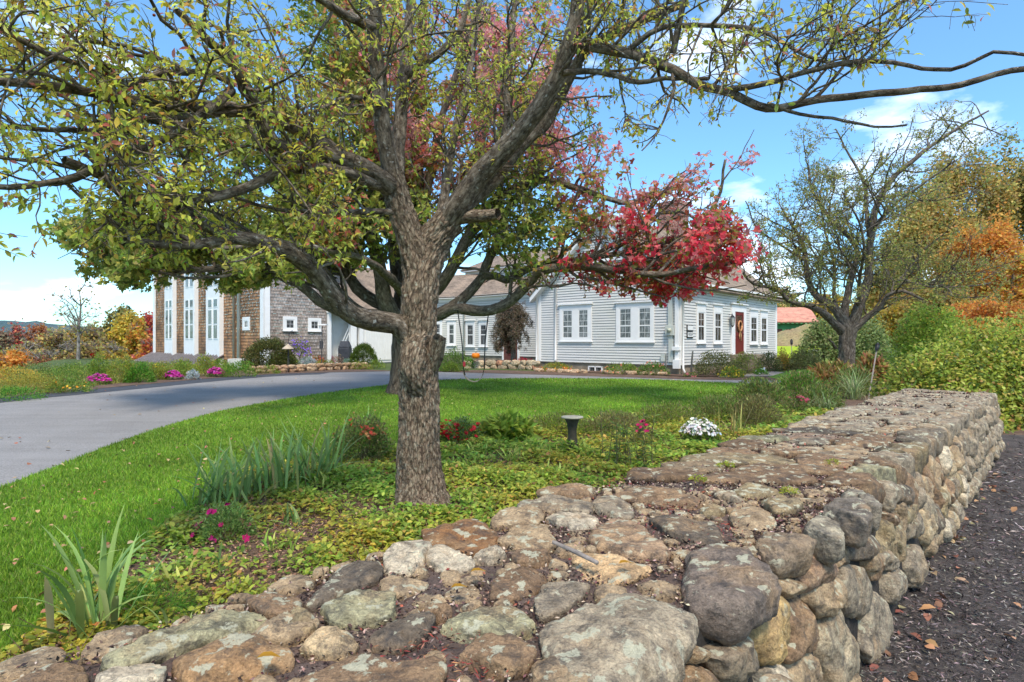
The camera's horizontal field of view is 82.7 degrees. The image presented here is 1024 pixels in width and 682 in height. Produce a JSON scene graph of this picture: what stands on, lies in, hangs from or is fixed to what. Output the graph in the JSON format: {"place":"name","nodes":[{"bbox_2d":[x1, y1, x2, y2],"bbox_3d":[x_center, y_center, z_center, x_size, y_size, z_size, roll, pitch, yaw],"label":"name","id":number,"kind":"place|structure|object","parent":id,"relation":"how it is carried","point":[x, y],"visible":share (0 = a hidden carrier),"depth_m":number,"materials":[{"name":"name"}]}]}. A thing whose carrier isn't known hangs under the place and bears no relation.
{"place":"outdoors","nodes":[
{"label":"outdoors","id":0,"kind":"place"},
{"bbox_2d":[0,363,221,394],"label":"crest grass","id":1,"kind":"structure","parent":0,"point":[84,377],"depth_m":19.39,"materials":[{"name":"plant"}]},
{"bbox_2d":[0,320,305,348],"bbox_3d":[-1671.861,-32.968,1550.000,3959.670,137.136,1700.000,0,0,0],"label":"hills","id":2,"kind":"structure","parent":0,"point":[20,323],"depth_m":1572.09,"materials":[{"name":"plant"}]},
{"bbox_2d":[0,369,774,396],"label":"garden strip soil","id":3,"kind":"structure","parent":0,"point":[118,384],"depth_m":22.63,"materials":[{"name":"soil"}]},
{"bbox_2d":[0,364,44,383],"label":"garden plant","id":4,"kind":"object","parent":3,"relation":"on","point":[6,372],"visible":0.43,"depth_m":18.69,"materials":[{"name":"yellow plant"}]},
{"bbox_2d":[0,372,65,393],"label":"garden plant","id":5,"kind":"object","parent":3,"relation":"on","point":[16,382],"visible":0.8,"depth_m":16.02,"materials":[{"name":"yellow plant"}]},
{"bbox_2d":[22,365,91,381],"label":"garden plant","id":6,"kind":"object","parent":3,"relation":"on","point":[68,374],"visible":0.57,"depth_m":19.74,"materials":[{"name":"green plant"}]},
{"bbox_2d":[40,375,97,393],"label":"garden plant","id":7,"kind":"object","parent":3,"relation":"on","point":[85,388],"visible":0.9,"depth_m":16.25,"materials":[{"name":"green plant"}]},
{"bbox_2d":[104,354,139,382],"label":"garden plant","id":8,"kind":"object","parent":3,"relation":"on","point":[126,364],"visible":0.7,"depth_m":19.29,"materials":[{"name":"green plant"}]},
{"bbox_2d":[122,360,156,382],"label":"garden plant","id":9,"kind":"object","parent":3,"relation":"on","point":[143,376],"visible":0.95,"depth_m":19.30,"materials":[{"name":"green plant"}]},
{"bbox_2d":[218,360,260,376],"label":"garden plant","id":10,"kind":"object","parent":3,"relation":"on","point":[230,367],"visible":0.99,"depth_m":21.94,"materials":[{"name":"green plant"}]},
{"bbox_2d":[240,335,298,366],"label":"olive shrub","id":11,"kind":"object","parent":3,"relation":"on","point":[267,345],"visible":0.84,"depth_m":27.06,"materials":[{"name":"green plant"}]},
{"bbox_2d":[248,362,369,373],"bbox_3d":[-8.852,1.196,26.192,0.506,0.420,6.290,0,0,37],"label":"stone edging","id":12,"kind":"object","parent":3,"relation":"on","point":[309,367],"visible":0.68,"depth_m":25.82,"materials":[{"name":"stone"}]},
{"bbox_2d":[438,345,469,371],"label":"house shrub","id":13,"kind":"object","parent":3,"relation":"on","point":[456,355],"visible":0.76,"depth_m":25.70,"materials":[{"name":"green plant"}]},
{"bbox_2d":[0,377,781,651],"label":"lawn","id":14,"kind":"structure","parent":0,"point":[190,495],"depth_m":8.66,"materials":[{"name":"plant"}]},
{"bbox_2d":[43,0,768,394],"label":"maple tree","id":15,"kind":"object","parent":14,"relation":"on","point":[661,264],"visible":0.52,"depth_m":13.71,"materials":[{"name":"red plant"}]},
{"bbox_2d":[0,371,790,485],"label":"driveway","id":16,"kind":"structure","parent":0,"point":[75,425],"depth_m":12.97,"materials":[{"name":"asphalt"}]},
{"bbox_2d":[0,372,329,402],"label":"driveway edge","id":17,"kind":"object","parent":16,"relation":"on","point":[57,394],"visible":0.94,"depth_m":18.28,"materials":[{"name":"concrete"}]},
{"bbox_2d":[0,385,48,401],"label":"garden plant","id":18,"kind":"object","parent":17,"relation":"on","point":[4,391],"visible":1,"depth_m":14.56,"materials":[{"name":"green plant"}]},
{"bbox_2d":[14,350,995,641],"bbox_3d":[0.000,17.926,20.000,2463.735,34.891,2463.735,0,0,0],"label":"ground","id":19,"kind":"structure","parent":0,"point":[60,362],"depth_m":32.77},
{"bbox_2d":[0,318,28,349],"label":"autumn tree","id":20,"kind":"object","parent":19,"relation":"on","point":[18,335],"visible":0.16,"depth_m":61.69,"materials":[{"name":"red plant"}]},
{"bbox_2d":[0,345,34,379],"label":"autumn tree","id":21,"kind":"object","parent":19,"relation":"on","point":[11,358],"visible":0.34,"depth_m":45.26,"materials":[{"name":"orange plant"}]},
{"bbox_2d":[0,338,56,358],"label":"autumn tree","id":22,"kind":"object","parent":19,"relation":"on","point":[28,345],"visible":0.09,"depth_m":51.90,"materials":[{"name":"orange plant"}]},
{"bbox_2d":[20,321,48,344],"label":"autumn tree","id":23,"kind":"object","parent":19,"relation":"on","point":[35,329],"visible":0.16,"depth_m":65.97,"materials":[{"name":"red plant"}]},
{"bbox_2d":[22,346,60,367],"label":"autumn tree","id":24,"kind":"object","parent":19,"relation":"on","point":[36,359],"visible":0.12,"depth_m":43.71,"materials":[{"name":"orange plant"}]},
{"bbox_2d":[32,326,72,356],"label":"autumn tree","id":25,"kind":"object","parent":19,"relation":"on","point":[51,338],"visible":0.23,"depth_m":57.33,"materials":[{"name":"yellow plant"}]},
{"bbox_2d":[40,276,102,359],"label":"bare tree","id":26,"kind":"object","parent":19,"relation":"on","point":[78,319],"visible":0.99,"depth_m":41.83,"materials":[{"name":"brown plant"}]},
{"bbox_2d":[50,338,94,359],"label":"autumn tree","id":27,"kind":"object","parent":19,"relation":"on","point":[72,350],"visible":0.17,"depth_m":45.62,"materials":[{"name":"yellow plant"}]},
{"bbox_2d":[83,332,125,357],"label":"autumn tree","id":28,"kind":"object","parent":19,"relation":"on","point":[97,346],"visible":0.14,"depth_m":47.44,"materials":[{"name":"yellow plant"}]},
{"bbox_2d":[96,341,130,359],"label":"autumn tree","id":29,"kind":"object","parent":19,"relation":"on","point":[119,351],"visible":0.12,"depth_m":43.60,"materials":[{"name":"yellow plant"}]},
{"bbox_2d":[97,303,135,340],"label":"autumn tree","id":30,"kind":"object","parent":19,"relation":"on","point":[111,316],"visible":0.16,"depth_m":59.55,"materials":[{"name":"green plant"}]},
{"bbox_2d":[104,308,148,351],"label":"autumn tree","id":31,"kind":"object","parent":19,"relation":"on","point":[117,332],"visible":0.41,"depth_m":49.01,"materials":[{"name":"yellow plant"}]},
{"bbox_2d":[122,316,152,356],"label":"autumn tree","id":32,"kind":"object","parent":19,"relation":"on","point":[136,331],"visible":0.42,"depth_m":46.40,"materials":[{"name":"yellow plant"}]},
{"bbox_2d":[129,333,152,359],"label":"autumn tree","id":33,"kind":"object","parent":19,"relation":"on","point":[147,346],"visible":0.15,"depth_m":43.71,"materials":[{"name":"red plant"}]},
{"bbox_2d":[136,250,394,365],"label":"shingled house","id":34,"kind":"structure","parent":19,"relation":"on","point":[222,341],"depth_m":33.87,"materials":[{"name":"brown"}]},
{"bbox_2d":[366,330,391,359],"bbox_3d":[-8.052,-0.170,35.294,0.052,2.640,1.893,0,0,42],"label":"garage door","id":35,"kind":"structure","parent":34,"relation":"in","point":[381,342],"depth_m":35.34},
{"bbox_2d":[348,342,377,364],"bbox_3d":[-7.531,0.627,29.491,1.472,1.221,1.244,0,0,17],"label":"boxwood ball","id":36,"kind":"object","parent":19,"relation":"on","point":[357,354],"visible":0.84,"depth_m":29.26,"materials":[{"name":"green plant"}]},
{"bbox_2d":[464,360,540,369],"bbox_3d":[-0.503,1.207,28.752,4.457,0.607,0.617,0,0,29],"label":"stone planter","id":37,"kind":"object","parent":19,"relation":"on","point":[516,364],"visible":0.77,"depth_m":28.60,"materials":[{"name":"stone"}]},
{"bbox_2d":[0,388,1005,681],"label":"stone wall","id":38,"kind":"structure","parent":19,"relation":"on","point":[820,596],"depth_m":2.09,"materials":[{"name":"stone"}]},
{"bbox_2d":[0,388,989,681],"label":"wall litter","id":39,"kind":"object","parent":38,"relation":"on","point":[680,574],"depth_m":2.26,"materials":[{"name":"plant"}]},
{"bbox_2d":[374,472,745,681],"bbox_3d":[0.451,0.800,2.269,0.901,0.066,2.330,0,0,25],"label":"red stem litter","id":40,"kind":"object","parent":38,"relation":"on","point":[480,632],"visible":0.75,"depth_m":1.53,"materials":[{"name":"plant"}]},
{"bbox_2d":[4,384,1023,659],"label":"garden bed","id":41,"kind":"object","parent":19,"relation":"on","point":[334,526],"visible":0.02,"depth_m":4.73,"materials":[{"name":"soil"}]},
{"bbox_2d":[7,503,179,638],"bbox_3d":[-2.219,1.267,3.128,0.737,0.666,0.962,0,0,-12],"label":"iris clump","id":42,"kind":"object","parent":41,"relation":"on","point":[79,610],"visible":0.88,"depth_m":3.13,"materials":[{"name":"green plant"}]},
{"bbox_2d":[85,579,206,628],"bbox_3d":[-2.107,1.503,3.325,0.670,0.241,0.540,0,0,0],"label":"feathery plant","id":43,"kind":"object","parent":41,"relation":"on","point":[190,603],"visible":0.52,"depth_m":3.34,"materials":[{"name":"green plant"}]},
{"bbox_2d":[128,557,195,599],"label":"strappy clump","id":44,"kind":"object","parent":41,"relation":"on","point":[166,579],"visible":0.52,"depth_m":3.73,"materials":[{"name":"green plant"}]},
{"bbox_2d":[189,500,257,545],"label":"petunia clump","id":45,"kind":"object","parent":41,"relation":"on","point":[220,512],"visible":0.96,"depth_m":4.65,"materials":[{"name":"green plant"}]},
{"bbox_2d":[166,437,283,505],"bbox_3d":[-2.791,1.244,5.723,1.147,0.709,0.976,0,0,-17],"label":"iris clump","id":46,"kind":"object","parent":41,"relation":"on","point":[215,490],"visible":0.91,"depth_m":5.66,"materials":[{"name":"green plant"}]},
{"bbox_2d":[228,424,320,496],"bbox_3d":[-2.424,1.244,6.000,0.933,0.809,1.363,0,0,-32],"label":"iris clump","id":47,"kind":"object","parent":41,"relation":"on","point":[276,475],"visible":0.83,"depth_m":6.03,"materials":[{"name":"green plant"}]},
{"bbox_2d":[241,412,370,483],"bbox_3d":[-2.253,1.181,6.519,1.214,0.828,1.311,0,0,31],"label":"iris clump","id":48,"kind":"object","parent":41,"relation":"on","point":[326,464],"visible":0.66,"depth_m":6.54,"materials":[{"name":"green plant"}]},
{"bbox_2d":[329,413,395,463],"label":"red flower bush","id":49,"kind":"object","parent":41,"relation":"on","point":[354,427],"visible":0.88,"depth_m":7.57,"materials":[{"name":"green plant"}]},
{"bbox_2d":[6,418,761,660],"bbox_3d":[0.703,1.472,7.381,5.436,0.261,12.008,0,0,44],"label":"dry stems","id":50,"kind":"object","parent":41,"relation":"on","point":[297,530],"visible":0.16,"depth_m":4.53,"materials":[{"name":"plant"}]},
{"bbox_2d":[0,400,842,662],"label":"ground cover","id":51,"kind":"object","parent":41,"relation":"on","point":[391,520],"visible":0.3,"depth_m":5.48,"materials":[{"name":"green plant"}]},
{"bbox_2d":[440,416,485,446],"bbox_3d":[-0.838,1.368,8.877,1.030,0.478,0.679,0,0,0],"label":"red mum","id":52,"kind":"object","parent":41,"relation":"on","point":[459,427],"visible":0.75,"depth_m":8.79,"materials":[{"name":"green plant"}]},
{"bbox_2d":[474,407,542,444],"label":"broadleaf clump","id":53,"kind":"object","parent":41,"relation":"on","point":[513,424],"visible":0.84,"depth_m":8.84,"materials":[{"name":"green plant"}]},
{"bbox_2d":[0,0,1023,512],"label":"crabapple tree","id":54,"kind":"object","parent":41,"relation":"on","point":[412,326],"visible":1,"depth_m":4.37,"materials":[{"name":"green plant"}]},
{"bbox_2d":[525,411,601,437],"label":"perennial clump","id":55,"kind":"object","parent":41,"relation":"on","point":[557,418],"visible":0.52,"depth_m":9.61,"materials":[{"name":"green plant"}]},
{"bbox_2d":[561,415,582,455],"bbox_3d":[0.839,1.317,8.104,0.310,0.531,0.308,0,0,0],"label":"birdbath","id":56,"kind":"object","parent":41,"relation":"on","point":[572,421],"visible":0.74,"depth_m":8.04,"materials":[{"name":"stone"}]},
{"bbox_2d":[580,409,648,436],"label":"perennial clump","id":57,"kind":"object","parent":41,"relation":"on","point":[620,420],"visible":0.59,"depth_m":9.60,"materials":[{"name":"green plant"}]},
{"bbox_2d":[595,409,660,467],"bbox_3d":[1.490,1.233,7.242,0.876,0.722,0.940,0,0,0],"label":"flowering plant","id":58,"kind":"object","parent":41,"relation":"on","point":[644,448],"visible":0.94,"depth_m":7.23,"materials":[{"name":"green plant"}]},
{"bbox_2d":[631,400,709,426],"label":"perennial clump","id":59,"kind":"object","parent":41,"relation":"on","point":[666,415],"visible":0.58,"depth_m":10.45,"materials":[{"name":"green plant"}]},
{"bbox_2d":[679,417,721,442],"bbox_3d":[2.868,1.375,8.806,0.708,0.446,0.573,0,0,0],"label":"white mum","id":60,"kind":"object","parent":41,"relation":"on","point":[695,428],"visible":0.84,"depth_m":8.70,"materials":[{"name":"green plant"}]},
{"bbox_2d":[684,393,755,422],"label":"perennial clump","id":61,"kind":"object","parent":41,"relation":"on","point":[728,403],"visible":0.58,"depth_m":11.08,"materials":[{"name":"green plant"}]},
{"bbox_2d":[730,393,787,426],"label":"perennial clump","id":62,"kind":"object","parent":41,"relation":"on","point":[755,403],"visible":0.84,"depth_m":10.44,"materials":[{"name":"green plant"}]},
{"bbox_2d":[729,376,794,405],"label":"perennial clump","id":63,"kind":"object","parent":41,"relation":"on","point":[756,385],"visible":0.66,"depth_m":13.29,"materials":[{"name":"green plant"}]},
{"bbox_2d":[779,393,812,414],"bbox_3d":[5.859,1.297,12.032,0.727,0.501,0.560,0,0,0],"label":"sedum","id":64,"kind":"object","parent":41,"relation":"on","point":[798,398],"visible":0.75,"depth_m":11.97,"materials":[{"name":"green plant"}]},
{"bbox_2d":[769,369,831,397],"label":"perennial clump","id":65,"kind":"object","parent":41,"relation":"on","point":[799,380],"visible":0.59,"depth_m":15.03,"materials":[{"name":"green plant"}]},
{"bbox_2d":[794,379,846,410],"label":"perennial clump","id":66,"kind":"object","parent":41,"relation":"on","point":[818,393],"visible":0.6,"depth_m":12.46,"materials":[{"name":"green plant"}]},
{"bbox_2d":[805,358,865,387],"bbox_3d":[9.461,0.955,17.110,1.960,0.995,1.601,0,0,0],"label":"peony","id":67,"kind":"object","parent":41,"relation":"on","point":[823,370],"visible":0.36,"depth_m":16.89,"materials":[{"name":"brown plant"}]},
{"bbox_2d":[829,365,877,399],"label":"striped grass","id":68,"kind":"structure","parent":41,"relation":"on","point":[854,392],"depth_m":14.56,"materials":[{"name":"plant"}]},
{"bbox_2d":[829,363,880,395],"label":"perennial clump","id":69,"kind":"object","parent":41,"relation":"on","point":[836,381],"visible":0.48,"depth_m":15.36,"materials":[{"name":"green plant"}]},
{"bbox_2d":[853,349,894,385],"bbox_3d":[10.834,0.805,17.637,1.500,1.123,1.164,0,0,0],"label":"peony","id":70,"kind":"object","parent":41,"relation":"on","point":[866,360],"visible":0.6,"depth_m":17.43,"materials":[{"name":"brown plant"}]},
{"bbox_2d":[867,306,1023,433],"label":"shrub","id":71,"kind":"object","parent":41,"relation":"on","point":[964,369],"visible":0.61,"depth_m":11.30,"materials":[{"name":"green plant"}]},
{"bbox_2d":[437,200,782,373],"bbox_3d":[4.103,-2.710,33.577,20.036,9.220,12.380,0,0,42],"label":"farmhouse","id":72,"kind":"object","parent":19,"relation":"on","point":[591,331],"visible":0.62,"depth_m":26.95,"materials":[{"name":"paint"}]},
{"bbox_2d":[464,320,475,346],"bbox_3d":[-2.529,-0.447,34.995,0.883,1.647,0.115,0,0,42],"label":"window","id":73,"kind":"structure","parent":72,"relation":"in","point":[469,324],"depth_m":35.01,"materials":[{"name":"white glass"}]},
{"bbox_2d":[557,303,592,341],"bbox_3d":[2.896,-0.836,26.779,1.928,1.771,0.120,0,0,42],"label":"window","id":74,"kind":"structure","parent":72,"relation":"in","point":[575,320],"depth_m":26.77,"materials":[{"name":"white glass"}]},
{"bbox_2d":[614,300,654,342],"bbox_3d":[5.195,-0.805,24.720,1.938,1.756,0.120,0,0,42],"label":"window","id":75,"kind":"structure","parent":72,"relation":"in","point":[634,319],"depth_m":24.69,"materials":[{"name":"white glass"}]},
{"bbox_2d":[665,295,674,361],"bbox_3d":[6.383,-0.750,23.550,0.386,3.200,0.240,0,0,42],"label":"electric meter","id":76,"kind":"object","parent":72,"relation":"attached to","point":[670,329],"visible":0.98,"depth_m":23.56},
{"bbox_2d":[696,302,707,343],"bbox_3d":[8.091,-0.753,24.801,0.115,1.759,0.999,0,0,42],"label":"window","id":77,"kind":"structure","parent":72,"relation":"in","point":[700,307],"depth_m":24.78,"materials":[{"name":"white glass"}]},
{"bbox_2d":[713,303,723,343],"bbox_3d":[9.271,-0.758,26.119,0.115,1.806,1.049,0,0,42],"label":"window","id":78,"kind":"structure","parent":72,"relation":"in","point":[717,308],"depth_m":26.11,"materials":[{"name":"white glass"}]},
{"bbox_2d":[735,312,743,353],"bbox_3d":[10.938,-0.392,27.992,0.100,2.015,1.123,0,0,42],"label":"door","id":79,"kind":"structure","parent":72,"relation":"in","point":[739,345],"depth_m":27.95,"materials":[{"name":"red wood"}]},
{"bbox_2d":[749,309,759,344],"bbox_3d":[12.283,-0.714,29.482,0.115,1.811,1.195,0,0,42],"label":"window","id":80,"kind":"structure","parent":72,"relation":"in","point":[753,313],"depth_m":29.47,"materials":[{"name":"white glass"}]},
{"bbox_2d":[760,310,768,344],"bbox_3d":[13.278,-0.707,30.594,0.115,1.831,1.157,0,0,42],"label":"window","id":81,"kind":"structure","parent":72,"relation":"in","point":[763,313],"depth_m":30.57,"materials":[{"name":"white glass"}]},
{"bbox_2d":[588,365,806,375],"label":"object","id":82,"kind":"structure","parent":19,"relation":"on","point":[710,374],"depth_m":23.50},
{"bbox_2d":[691,349,744,375],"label":"house shrub","id":83,"kind":"object","parent":82,"relation":"on","point":[720,358],"visible":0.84,"depth_m":22.31,"materials":[{"name":"green plant"}]},
{"bbox_2d":[728,351,765,373],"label":"house shrub","id":84,"kind":"object","parent":82,"relation":"on","point":[744,358],"visible":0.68,"depth_m":22.82,"materials":[{"name":"green plant"}]},
{"bbox_2d":[755,351,781,371],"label":"house shrub","id":85,"kind":"object","parent":82,"relation":"on","point":[768,361],"visible":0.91,"depth_m":23.44,"materials":[{"name":"green plant"}]},
{"bbox_2d":[777,307,819,332],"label":"green barn","id":86,"kind":"structure","parent":19,"relation":"on","point":[789,318],"depth_m":62.28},
{"bbox_2d":[858,435,1023,681],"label":"mulch area","id":87,"kind":"object","parent":19,"relation":"on","point":[1004,515],"visible":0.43,"depth_m":3.55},
{"bbox_2d":[869,473,1007,681],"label":"wall foot leaves","id":88,"kind":"object","parent":87,"relation":"on","point":[939,604],"visible":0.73,"depth_m":3.48,"materials":[{"name":"plant"}]},
{"bbox_2d":[860,434,1023,681],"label":"mulch chips","id":89,"kind":"object","parent":87,"relation":"on","point":[959,614],"visible":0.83,"depth_m":3.42,"materials":[{"name":"wood"}]},
{"bbox_2d":[932,293,1023,346],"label":"autumn tree","id":90,"kind":"object","parent":19,"relation":"on","point":[989,308],"visible":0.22,"depth_m":30.29,"materials":[{"name":"orange plant"}]},
{"bbox_2d":[0,0,1023,333],"label":"sky","id":91,"kind":"structure","parent":0,"point":[23,280],"materials":[{"name":"blue"}]},
{"bbox_2d":[777,324,833,345],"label":"hill","id":92,"kind":"structure","parent":0,"point":[784,337],"depth_m":48.59,"materials":[{"name":"beige plant"}]},
{"bbox_2d":[769,368,908,382],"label":"side lawn","id":93,"kind":"structure","parent":0,"point":[775,377],"depth_m":20.91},
{"bbox_2d":[780,347,825,370],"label":"house shrub","id":94,"kind":"object","parent":93,"relation":"on","point":[795,365],"visible":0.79,"depth_m":24.11,"materials":[{"name":"green plant"}]},
{"bbox_2d":[794,315,838,367],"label":"hydrangea","id":95,"kind":"object","parent":93,"relation":"on","point":[818,331],"visible":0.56,"depth_m":26.27,"materials":[{"name":"green plant"}]},
{"bbox_2d":[831,311,899,367],"bbox_3d":[16.039,-0.013,26.491,3.044,2.706,2.662,0,0,0],"label":"hydrangea","id":96,"kind":"object","parent":93,"relation":"on","point":[864,336],"visible":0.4,"depth_m":25.93,"materials":[{"name":"green plant"}]},
{"bbox_2d":[730,99,1023,369],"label":"apple tree","id":97,"kind":"object","parent":93,"relation":"on","point":[845,326],"visible":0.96,"depth_m":18.07,"materials":[{"name":"green plant"}]},
{"bbox_2d":[882,295,986,371],"bbox_3d":[15.156,-0.142,20.682,3.916,2.953,2.404,0,0,-26],"label":"round shrub","id":98,"kind":"object","parent":93,"relation":"on","point":[944,316],"visible":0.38,"depth_m":20.35,"materials":[{"name":"green plant"}]},
{"bbox_2d":[777,346,906,357],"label":"lawn","id":99,"kind":"structure","parent":0,"point":[788,349],"depth_m":42.01,"materials":[{"name":"plant"}]},
{"bbox_2d":[855,254,922,315],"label":"autumn tree","id":100,"kind":"object","parent":99,"relation":"on","point":[873,298],"visible":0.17,"depth_m":45.31,"materials":[{"name":"yellow plant"}]},
{"bbox_2d":[868,300,934,347],"bbox_3d":[26.576,-0.533,39.893,4.493,4.942,4.254,0,0,0],"label":"autumn tree","id":101,"kind":"object","parent":99,"relation":"on","point":[890,313],"visible":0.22,"depth_m":39.29,"materials":[{"name":"yellow plant"}]},
{"bbox_2d":[872,171,972,317],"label":"autumn tree","id":102,"kind":"object","parent":99,"relation":"on","point":[906,228],"visible":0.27,"depth_m":43.73,"materials":[{"name":"yellow plant"}]},
{"bbox_2d":[894,272,978,340],"bbox_3d":[26.458,-1.404,36.005,4.025,5.658,4.256,0,0,-23],"label":"autumn tree","id":103,"kind":"object","parent":99,"relation":"on","point":[922,295],"visible":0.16,"depth_m":35.50,"materials":[{"name":"green plant"}]},
{"bbox_2d":[879,130,1023,288],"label":"autumn tree","id":104,"kind":"object","parent":99,"relation":"on","point":[964,184],"visible":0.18,"depth_m":45.17,"materials":[{"name":"yellow plant"}]},
{"bbox_2d":[931,201,1023,302],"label":"autumn tree","id":105,"kind":"object","parent":99,"relation":"on","point":[997,242],"visible":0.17,"depth_m":37.82,"materials":[{"name":"orange plant"}]},
{"bbox_2d":[958,122,1023,242],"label":"autumn tree","id":106,"kind":"object","parent":99,"relation":"on","point":[1008,161],"visible":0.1,"depth_m":47.04,"materials":[{"name":"green plant"}]},
{"bbox_2d":[967,240,1023,322],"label":"autumn tree","id":107,"kind":"object","parent":99,"relation":"on","point":[1016,286],"visible":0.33,"depth_m":35.67,"materials":[{"name":"plant"}]},
{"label":"terrace soil","id":108,"kind":"structure","parent":0,"visible":0},
{"bbox_2d":[489,297,533,360],"bbox_3d":[0.001,-0.559,29.212,2.354,3.347,2.580,0,0,0],"label":"weeping tree","id":109,"kind":"object","parent":108,"relation":"on","point":[510,324],"visible":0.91,"depth_m":28.98,"materials":[{"name":"brown plant"}]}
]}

